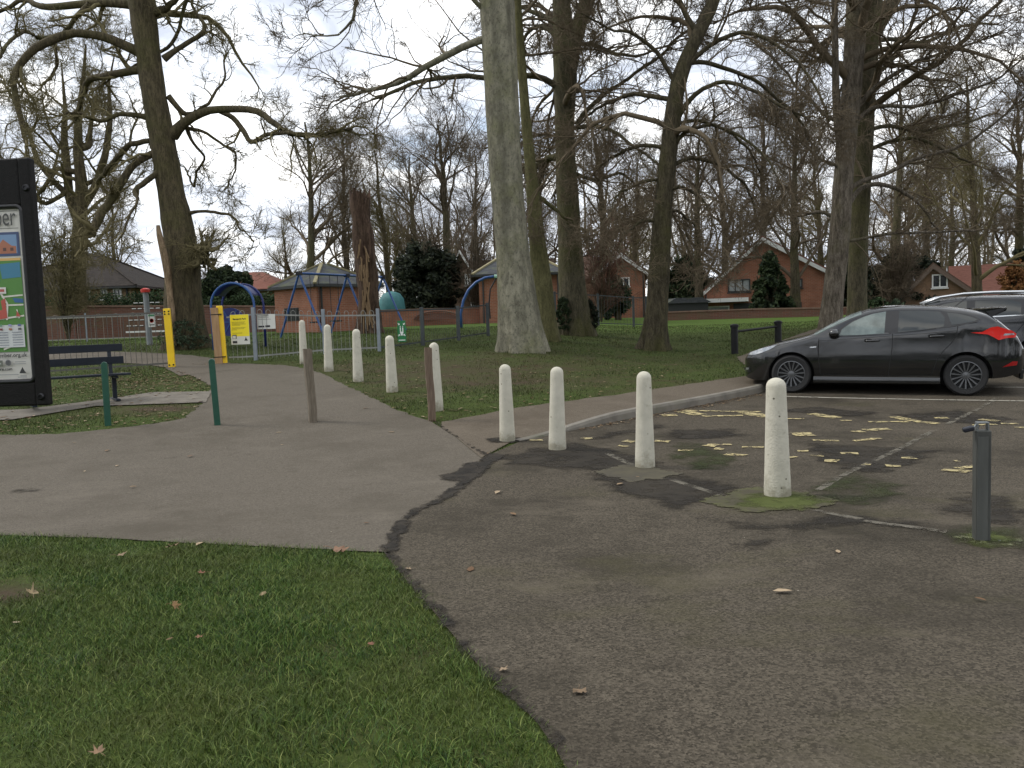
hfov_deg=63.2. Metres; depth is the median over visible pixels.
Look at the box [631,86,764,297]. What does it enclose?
bare tree
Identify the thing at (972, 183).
bare tree
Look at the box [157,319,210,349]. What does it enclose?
basal shoots
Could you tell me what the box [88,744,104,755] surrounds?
fallen leaf
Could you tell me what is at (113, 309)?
brick wall
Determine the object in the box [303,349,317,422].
wooden post
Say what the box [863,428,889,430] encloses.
worn marking
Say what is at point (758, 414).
worn marking
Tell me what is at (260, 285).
bungalow
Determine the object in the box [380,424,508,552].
tar strip
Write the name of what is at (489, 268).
brick outbuilding
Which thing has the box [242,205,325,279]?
bare tree
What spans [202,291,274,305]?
hedge
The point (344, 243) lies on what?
bare tree
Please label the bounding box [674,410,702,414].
worn marking
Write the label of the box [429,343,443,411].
bollard
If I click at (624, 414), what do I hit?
kerb
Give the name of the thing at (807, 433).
worn marking
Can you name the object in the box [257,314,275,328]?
playground sign
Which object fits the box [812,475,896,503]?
moss film
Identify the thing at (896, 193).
bare tree
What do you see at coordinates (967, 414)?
faded line
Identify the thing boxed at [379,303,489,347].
fence
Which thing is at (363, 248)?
broken tree
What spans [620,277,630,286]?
window
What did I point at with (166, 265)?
broken tree
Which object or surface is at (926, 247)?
bare tree
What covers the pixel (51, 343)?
rough grass
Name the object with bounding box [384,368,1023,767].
car park
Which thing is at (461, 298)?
gabled house
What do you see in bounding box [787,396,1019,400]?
bay line
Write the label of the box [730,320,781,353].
knee rail
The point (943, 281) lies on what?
window
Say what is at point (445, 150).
bare tree
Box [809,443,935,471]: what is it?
damp patch
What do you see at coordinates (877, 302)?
shrub
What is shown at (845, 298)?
evergreen bank
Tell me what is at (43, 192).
bare tree
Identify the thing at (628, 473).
bollard pad
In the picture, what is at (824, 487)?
faded line
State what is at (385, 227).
bare tree
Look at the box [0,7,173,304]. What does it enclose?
park tree
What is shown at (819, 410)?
damp patch
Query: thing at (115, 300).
hedge
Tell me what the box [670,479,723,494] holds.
faded line
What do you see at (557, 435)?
bollard
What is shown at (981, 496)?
parking post
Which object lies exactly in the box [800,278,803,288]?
window
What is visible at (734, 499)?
bollard pad
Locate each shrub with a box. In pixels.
[39,205,109,341]
[442,222,494,307]
[556,296,571,335]
[582,213,646,321]
[588,299,599,333]
[867,232,935,302]
[868,296,889,307]
[889,298,904,304]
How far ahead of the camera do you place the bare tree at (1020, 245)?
53.92 m
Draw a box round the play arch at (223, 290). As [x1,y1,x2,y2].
[210,281,266,349]
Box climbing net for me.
[126,302,163,332]
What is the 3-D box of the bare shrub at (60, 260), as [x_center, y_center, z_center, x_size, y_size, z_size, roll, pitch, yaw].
[-18.452,-4.392,33.503,4.112,5.713,3.609,1,5,35]
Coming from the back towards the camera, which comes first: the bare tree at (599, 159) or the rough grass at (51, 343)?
the bare tree at (599, 159)
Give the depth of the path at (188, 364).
20.92 m
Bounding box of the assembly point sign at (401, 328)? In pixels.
[397,321,405,341]
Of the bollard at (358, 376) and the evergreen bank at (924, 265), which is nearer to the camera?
the bollard at (358, 376)
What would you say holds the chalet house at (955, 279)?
on the ground at (12, 587)
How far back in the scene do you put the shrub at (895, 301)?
35.75 m
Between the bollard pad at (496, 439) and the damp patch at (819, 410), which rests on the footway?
the bollard pad at (496, 439)
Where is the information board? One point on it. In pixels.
(25, 376)
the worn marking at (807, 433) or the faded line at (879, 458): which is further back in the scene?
the worn marking at (807, 433)
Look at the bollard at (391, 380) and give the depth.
14.30 m
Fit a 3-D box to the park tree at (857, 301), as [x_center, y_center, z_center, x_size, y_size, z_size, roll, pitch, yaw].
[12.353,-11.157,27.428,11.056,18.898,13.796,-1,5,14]
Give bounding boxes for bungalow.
[42,253,163,304]
[247,272,281,300]
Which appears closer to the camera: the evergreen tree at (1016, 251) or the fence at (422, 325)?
the fence at (422, 325)
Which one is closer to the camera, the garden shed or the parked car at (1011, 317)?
the parked car at (1011, 317)
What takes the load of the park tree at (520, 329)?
on the ground at (12, 587)
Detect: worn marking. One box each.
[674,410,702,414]
[687,410,759,411]
[701,415,742,416]
[740,412,764,416]
[793,432,815,435]
[809,413,839,417]
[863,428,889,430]
[892,416,917,420]
[943,469,970,471]
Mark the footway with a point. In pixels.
(476, 432)
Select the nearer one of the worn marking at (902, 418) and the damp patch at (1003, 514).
the damp patch at (1003, 514)
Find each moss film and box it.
[671,442,733,468]
[739,493,828,509]
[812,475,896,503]
[950,527,1023,545]
[966,534,1018,547]
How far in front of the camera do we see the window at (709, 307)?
47.50 m
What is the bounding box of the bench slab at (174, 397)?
[0,391,210,419]
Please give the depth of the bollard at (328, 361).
17.50 m
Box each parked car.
[744,296,1023,395]
[919,290,1023,367]
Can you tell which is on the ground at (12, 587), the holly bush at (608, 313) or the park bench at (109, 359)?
the holly bush at (608, 313)
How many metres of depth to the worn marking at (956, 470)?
7.84 m
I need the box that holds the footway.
[442,328,817,456]
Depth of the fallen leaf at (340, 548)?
5.74 m
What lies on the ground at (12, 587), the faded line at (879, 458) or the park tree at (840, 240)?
the park tree at (840, 240)
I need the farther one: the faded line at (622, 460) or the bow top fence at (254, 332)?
the bow top fence at (254, 332)
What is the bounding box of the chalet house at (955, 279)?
[903,262,1023,304]
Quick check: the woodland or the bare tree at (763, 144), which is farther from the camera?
the woodland
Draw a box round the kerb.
[515,380,767,441]
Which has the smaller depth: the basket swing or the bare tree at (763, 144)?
the basket swing
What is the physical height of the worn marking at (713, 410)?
0.036 m
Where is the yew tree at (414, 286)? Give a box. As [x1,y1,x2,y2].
[390,238,465,308]
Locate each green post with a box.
[101,362,111,425]
[209,359,220,425]
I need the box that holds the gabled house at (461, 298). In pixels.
[454,247,554,307]
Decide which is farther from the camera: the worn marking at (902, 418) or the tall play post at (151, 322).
the tall play post at (151, 322)
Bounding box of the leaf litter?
[0,326,984,639]
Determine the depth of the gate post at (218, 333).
19.68 m
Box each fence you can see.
[46,313,163,341]
[226,307,380,360]
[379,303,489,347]
[553,291,646,326]
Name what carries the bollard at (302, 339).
on the ground at (12, 587)
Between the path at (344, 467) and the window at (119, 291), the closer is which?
the path at (344, 467)
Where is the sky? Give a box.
[0,0,1023,298]
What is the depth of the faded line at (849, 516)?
6.30 m
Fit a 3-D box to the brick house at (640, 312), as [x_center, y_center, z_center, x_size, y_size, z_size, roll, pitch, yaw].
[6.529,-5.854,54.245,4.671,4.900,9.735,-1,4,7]
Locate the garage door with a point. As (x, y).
(736, 305)
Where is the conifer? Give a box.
[748,250,796,309]
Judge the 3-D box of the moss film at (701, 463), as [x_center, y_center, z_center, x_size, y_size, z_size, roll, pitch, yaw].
[2.053,0.775,8.994,1.072,0.048,2.068,-2,4,0]
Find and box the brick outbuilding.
[471,258,558,323]
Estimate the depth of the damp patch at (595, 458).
9.12 m
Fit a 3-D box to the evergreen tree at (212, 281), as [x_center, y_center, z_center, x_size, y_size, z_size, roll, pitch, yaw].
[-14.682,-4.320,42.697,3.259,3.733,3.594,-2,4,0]
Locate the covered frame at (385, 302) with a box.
[379,291,405,309]
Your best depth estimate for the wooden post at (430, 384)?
11.61 m
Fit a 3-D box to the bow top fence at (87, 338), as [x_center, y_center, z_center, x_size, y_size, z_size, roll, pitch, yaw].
[-16.422,-2.152,32.888,5.656,1.320,0.050,-2,4,0]
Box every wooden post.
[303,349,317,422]
[424,347,435,421]
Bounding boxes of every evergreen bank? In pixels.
[668,253,714,298]
[843,262,870,306]
[867,244,940,305]
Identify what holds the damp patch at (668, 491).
on the car park
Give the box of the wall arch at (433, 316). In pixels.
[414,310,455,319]
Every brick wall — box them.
[46,305,275,339]
[381,307,479,326]
[668,307,870,320]
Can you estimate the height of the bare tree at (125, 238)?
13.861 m
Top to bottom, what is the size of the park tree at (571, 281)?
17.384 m
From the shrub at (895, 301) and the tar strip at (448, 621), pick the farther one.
the shrub at (895, 301)
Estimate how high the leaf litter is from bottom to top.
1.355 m
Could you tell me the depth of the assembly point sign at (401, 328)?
21.88 m
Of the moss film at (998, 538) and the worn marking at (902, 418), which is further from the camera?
the worn marking at (902, 418)
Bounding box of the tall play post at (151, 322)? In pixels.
[140,288,155,344]
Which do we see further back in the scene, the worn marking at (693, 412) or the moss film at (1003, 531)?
the worn marking at (693, 412)
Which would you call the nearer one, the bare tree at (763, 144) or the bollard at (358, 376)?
the bollard at (358, 376)
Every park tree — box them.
[0,0,398,349]
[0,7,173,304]
[249,0,618,353]
[328,0,737,336]
[478,0,883,351]
[514,0,679,341]
[668,0,1023,329]
[754,0,1023,315]
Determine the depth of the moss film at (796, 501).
6.82 m
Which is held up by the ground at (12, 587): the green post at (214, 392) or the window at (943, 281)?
the green post at (214, 392)
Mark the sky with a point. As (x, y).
(419, 45)
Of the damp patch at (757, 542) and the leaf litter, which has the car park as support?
the damp patch at (757, 542)
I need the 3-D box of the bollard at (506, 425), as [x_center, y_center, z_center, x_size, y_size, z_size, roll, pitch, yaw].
[-0.070,0.287,10.204,0.196,1.059,0.196,-7,7,-43]
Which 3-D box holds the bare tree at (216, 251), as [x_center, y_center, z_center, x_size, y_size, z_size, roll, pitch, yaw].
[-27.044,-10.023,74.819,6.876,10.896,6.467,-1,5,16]
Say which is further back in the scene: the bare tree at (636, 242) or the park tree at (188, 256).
the bare tree at (636, 242)
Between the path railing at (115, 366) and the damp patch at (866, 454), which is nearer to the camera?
the damp patch at (866, 454)
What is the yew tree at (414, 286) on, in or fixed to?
on the ground at (12, 587)
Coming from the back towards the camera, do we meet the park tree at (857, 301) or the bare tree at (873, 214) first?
the bare tree at (873, 214)
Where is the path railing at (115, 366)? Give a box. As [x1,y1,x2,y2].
[46,312,167,373]
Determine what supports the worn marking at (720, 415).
on the car park
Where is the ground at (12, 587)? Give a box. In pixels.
[0,315,845,767]
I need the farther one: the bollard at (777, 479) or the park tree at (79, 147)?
the park tree at (79, 147)
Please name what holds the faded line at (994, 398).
on the car park
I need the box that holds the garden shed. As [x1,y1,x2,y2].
[668,297,710,312]
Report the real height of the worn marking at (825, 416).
0.016 m
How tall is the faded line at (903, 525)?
0.001 m
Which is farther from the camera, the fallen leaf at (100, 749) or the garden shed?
the garden shed
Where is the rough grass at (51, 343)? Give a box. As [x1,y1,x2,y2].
[0,320,817,456]
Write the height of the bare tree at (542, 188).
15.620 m
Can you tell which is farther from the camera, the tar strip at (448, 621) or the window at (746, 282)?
the window at (746, 282)
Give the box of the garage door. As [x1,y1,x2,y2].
[733,303,751,310]
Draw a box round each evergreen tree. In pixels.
[201,265,256,304]
[1012,248,1023,261]
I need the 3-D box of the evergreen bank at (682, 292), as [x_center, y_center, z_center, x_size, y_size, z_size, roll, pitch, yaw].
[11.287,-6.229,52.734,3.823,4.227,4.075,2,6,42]
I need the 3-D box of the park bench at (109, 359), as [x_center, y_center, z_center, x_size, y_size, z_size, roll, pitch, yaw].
[-7.469,-0.155,14.026,1.822,0.972,0.639,-5,5,-36]
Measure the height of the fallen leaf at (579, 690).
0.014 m
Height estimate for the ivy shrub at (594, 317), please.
1.434 m
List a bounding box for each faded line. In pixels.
[605,453,632,464]
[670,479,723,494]
[815,509,862,518]
[816,471,853,489]
[853,450,897,470]
[864,520,946,532]
[894,430,936,449]
[945,408,979,423]
[981,397,998,408]
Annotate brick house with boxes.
[583,252,647,317]
[703,236,825,310]
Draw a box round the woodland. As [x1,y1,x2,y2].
[306,106,1015,297]
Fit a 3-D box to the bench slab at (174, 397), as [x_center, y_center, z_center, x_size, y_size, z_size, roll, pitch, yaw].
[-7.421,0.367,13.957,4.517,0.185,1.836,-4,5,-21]
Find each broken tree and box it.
[156,225,176,345]
[349,187,383,333]
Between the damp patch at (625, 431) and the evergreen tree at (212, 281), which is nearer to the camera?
the damp patch at (625, 431)
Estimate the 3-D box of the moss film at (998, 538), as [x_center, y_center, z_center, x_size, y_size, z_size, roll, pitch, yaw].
[3.181,1.033,5.508,0.591,0.001,0.473,-4,5,-25]
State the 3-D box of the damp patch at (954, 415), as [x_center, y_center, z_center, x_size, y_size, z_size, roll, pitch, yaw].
[5.929,0.446,11.064,1.478,0.043,1.542,-2,4,0]
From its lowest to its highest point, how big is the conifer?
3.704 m
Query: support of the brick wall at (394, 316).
on the ground at (12, 587)
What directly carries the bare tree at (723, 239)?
on the ground at (12, 587)
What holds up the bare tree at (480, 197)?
on the ground at (12, 587)
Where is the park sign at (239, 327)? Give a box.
[230,314,249,344]
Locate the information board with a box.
[0,157,52,406]
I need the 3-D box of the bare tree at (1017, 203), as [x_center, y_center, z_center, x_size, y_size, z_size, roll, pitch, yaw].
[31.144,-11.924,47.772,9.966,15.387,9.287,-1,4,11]
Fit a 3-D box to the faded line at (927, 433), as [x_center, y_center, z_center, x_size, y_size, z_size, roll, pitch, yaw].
[4.651,0.640,9.575,0.085,0.025,1.593,2,6,41]
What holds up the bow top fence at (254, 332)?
on the ground at (12, 587)
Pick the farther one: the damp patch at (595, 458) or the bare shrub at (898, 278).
the bare shrub at (898, 278)
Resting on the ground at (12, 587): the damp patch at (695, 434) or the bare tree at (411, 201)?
the bare tree at (411, 201)
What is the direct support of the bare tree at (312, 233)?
on the ground at (12, 587)
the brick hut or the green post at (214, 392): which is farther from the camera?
the brick hut
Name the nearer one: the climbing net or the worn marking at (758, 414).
the worn marking at (758, 414)
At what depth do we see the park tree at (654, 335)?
21.83 m
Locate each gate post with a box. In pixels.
[163,308,175,366]
[210,306,227,363]
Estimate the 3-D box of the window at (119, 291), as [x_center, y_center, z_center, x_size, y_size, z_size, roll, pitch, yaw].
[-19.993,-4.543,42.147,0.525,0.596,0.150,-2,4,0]
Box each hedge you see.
[45,288,163,305]
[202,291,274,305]
[996,258,1023,294]
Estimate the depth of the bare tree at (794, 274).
43.46 m
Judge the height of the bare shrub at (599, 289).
5.109 m
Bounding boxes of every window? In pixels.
[113,288,121,297]
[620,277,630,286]
[708,306,728,309]
[727,279,750,293]
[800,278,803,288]
[931,274,948,288]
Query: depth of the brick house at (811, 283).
46.48 m
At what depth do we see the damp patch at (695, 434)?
10.40 m
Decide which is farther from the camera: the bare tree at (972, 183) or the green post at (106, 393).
the bare tree at (972, 183)
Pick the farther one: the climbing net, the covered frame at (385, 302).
the covered frame at (385, 302)
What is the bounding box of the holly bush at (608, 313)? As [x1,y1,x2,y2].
[603,274,631,319]
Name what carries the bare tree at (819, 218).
on the ground at (12, 587)
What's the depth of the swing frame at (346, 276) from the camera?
30.61 m
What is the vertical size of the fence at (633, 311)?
1.769 m
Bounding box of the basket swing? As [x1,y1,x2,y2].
[460,275,496,327]
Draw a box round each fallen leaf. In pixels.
[26,583,38,597]
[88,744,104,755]
[170,601,180,608]
[328,546,349,551]
[573,685,586,692]
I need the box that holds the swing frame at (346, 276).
[280,271,402,337]
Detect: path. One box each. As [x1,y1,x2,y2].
[0,363,480,551]
[49,352,235,375]
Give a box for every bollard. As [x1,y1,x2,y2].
[299,320,306,363]
[324,325,333,371]
[352,329,363,381]
[385,335,397,392]
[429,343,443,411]
[499,364,514,442]
[549,367,565,449]
[635,371,654,467]
[764,378,790,496]
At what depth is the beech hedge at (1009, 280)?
42.60 m
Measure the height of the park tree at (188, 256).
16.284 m
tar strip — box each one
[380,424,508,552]
[384,552,565,745]
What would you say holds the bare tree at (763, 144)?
on the ground at (12, 587)
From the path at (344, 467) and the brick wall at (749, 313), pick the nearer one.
the path at (344, 467)
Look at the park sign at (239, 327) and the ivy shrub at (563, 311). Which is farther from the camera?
the ivy shrub at (563, 311)
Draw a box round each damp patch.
[501,443,658,469]
[590,425,661,438]
[595,475,915,528]
[670,429,737,438]
[746,540,768,544]
[787,406,875,415]
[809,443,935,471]
[896,411,1012,423]
[944,495,1023,522]
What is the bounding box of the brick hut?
[267,263,384,332]
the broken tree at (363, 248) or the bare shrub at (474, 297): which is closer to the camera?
the broken tree at (363, 248)
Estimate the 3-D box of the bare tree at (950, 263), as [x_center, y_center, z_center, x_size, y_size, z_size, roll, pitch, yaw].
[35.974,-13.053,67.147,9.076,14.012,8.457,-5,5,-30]
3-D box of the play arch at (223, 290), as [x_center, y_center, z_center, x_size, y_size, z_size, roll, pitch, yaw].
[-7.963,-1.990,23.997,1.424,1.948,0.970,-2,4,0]
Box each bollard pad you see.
[487,437,529,442]
[595,464,682,481]
[700,486,838,511]
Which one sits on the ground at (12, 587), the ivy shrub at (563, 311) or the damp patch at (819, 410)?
the ivy shrub at (563, 311)
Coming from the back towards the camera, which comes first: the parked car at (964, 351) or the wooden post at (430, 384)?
the parked car at (964, 351)
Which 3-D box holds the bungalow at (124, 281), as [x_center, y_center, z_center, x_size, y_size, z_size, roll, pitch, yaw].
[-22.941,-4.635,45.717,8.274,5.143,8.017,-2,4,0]
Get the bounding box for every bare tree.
[0,112,111,263]
[60,146,151,270]
[194,213,241,277]
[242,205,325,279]
[250,79,392,281]
[281,102,397,272]
[316,120,456,291]
[358,125,473,272]
[381,70,494,296]
[430,120,495,263]
[472,103,598,263]
[544,76,694,266]
[594,117,692,266]
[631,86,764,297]
[672,100,815,274]
[695,55,825,265]
[702,63,835,307]
[767,110,890,265]
[805,157,902,263]
[868,53,1006,261]
[870,98,984,266]
[872,38,1023,295]
[904,138,1014,265]
[946,96,1023,241]
[948,48,1023,262]
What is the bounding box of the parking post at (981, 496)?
[962,421,1000,540]
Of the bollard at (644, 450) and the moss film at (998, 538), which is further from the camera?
the bollard at (644, 450)
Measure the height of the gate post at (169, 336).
1.466 m
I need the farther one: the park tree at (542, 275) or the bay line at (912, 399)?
the park tree at (542, 275)
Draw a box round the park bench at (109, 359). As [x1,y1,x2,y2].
[31,344,130,407]

